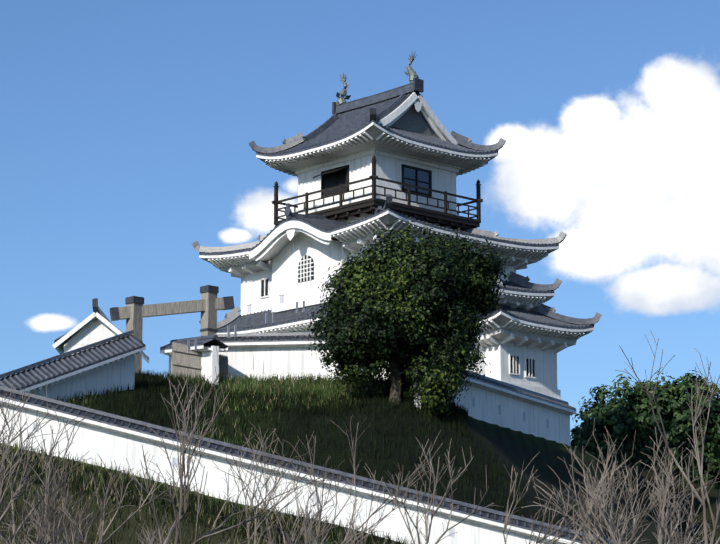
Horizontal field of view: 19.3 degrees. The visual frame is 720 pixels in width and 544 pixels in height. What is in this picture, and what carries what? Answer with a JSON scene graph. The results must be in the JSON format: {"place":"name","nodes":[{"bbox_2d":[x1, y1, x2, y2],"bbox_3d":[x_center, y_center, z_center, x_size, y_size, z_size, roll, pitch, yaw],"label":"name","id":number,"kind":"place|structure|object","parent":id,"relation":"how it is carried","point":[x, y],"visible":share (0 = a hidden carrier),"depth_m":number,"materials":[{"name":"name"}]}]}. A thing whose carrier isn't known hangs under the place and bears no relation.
{"place":"outdoors","nodes":[
{"label":"outdoors","id":0,"kind":"place"},
{"bbox_2d":[0,368,719,543],"bbox_3d":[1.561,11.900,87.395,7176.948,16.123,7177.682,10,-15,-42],"label":"ground","id":1,"kind":"structure","parent":0,"point":[516,449],"depth_m":84.16,"materials":[{"name":"green plant"}]},
{"bbox_2d":[52,298,148,362],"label":"building","id":2,"kind":"structure","parent":1,"relation":"on","point":[96,325],"depth_m":98.59,"materials":[{"name":"paint"}]},
{"bbox_2d":[0,301,304,402],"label":"wall","id":3,"kind":"structure","parent":1,"relation":"on","point":[106,363],"depth_m":85.14,"materials":[{"name":"paint"}]},
{"bbox_2d":[110,285,234,380],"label":"gate","id":4,"kind":"structure","parent":1,"relation":"on","point":[135,311],"depth_m":93.91,"materials":[{"name":"wood"}]},
{"bbox_2d":[160,335,227,383],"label":"wall end","id":5,"kind":"object","parent":1,"relation":"on","point":[206,346],"visible":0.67,"depth_m":92.48,"materials":[{"name":"paint"}]},
{"bbox_2d":[214,332,389,380],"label":"wall","id":6,"kind":"structure","parent":1,"relation":"on","point":[264,354],"depth_m":94.15,"materials":[{"name":"paint"}]},
{"bbox_2d":[0,386,623,543],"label":"wall","id":7,"kind":"structure","parent":1,"relation":"on","point":[108,439],"depth_m":77.99,"materials":[{"name":"paint"}]},
{"bbox_2d":[0,330,719,543],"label":"bare shrubs","id":8,"kind":"object","parent":1,"relation":"on","point":[47,525],"visible":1,"depth_m":38.09,"materials":[{"name":"brown plant"}]},
{"bbox_2d":[192,51,601,400],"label":"keep","id":9,"kind":"structure","parent":1,"relation":"on","point":[397,157],"depth_m":102.94,"materials":[{"name":"paint"}]},
{"bbox_2d":[305,221,510,415],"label":"tree","id":10,"kind":"object","parent":1,"relation":"on","point":[388,286],"depth_m":87.69,"materials":[{"name":"green plant"}]},
{"bbox_2d":[406,357,575,445],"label":"wall","id":11,"kind":"structure","parent":1,"relation":"on","point":[507,405],"depth_m":96.80,"materials":[{"name":"paint"}]},
{"bbox_2d":[570,370,719,489],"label":"tree","id":12,"kind":"object","parent":1,"relation":"on","point":[600,408],"depth_m":120.81,"materials":[{"name":"green plant"}]},
{"bbox_2d":[0,0,719,439],"label":"sky","id":13,"kind":"structure","parent":0,"point":[127,127],"materials":[{"name":"blue"}]}
]}

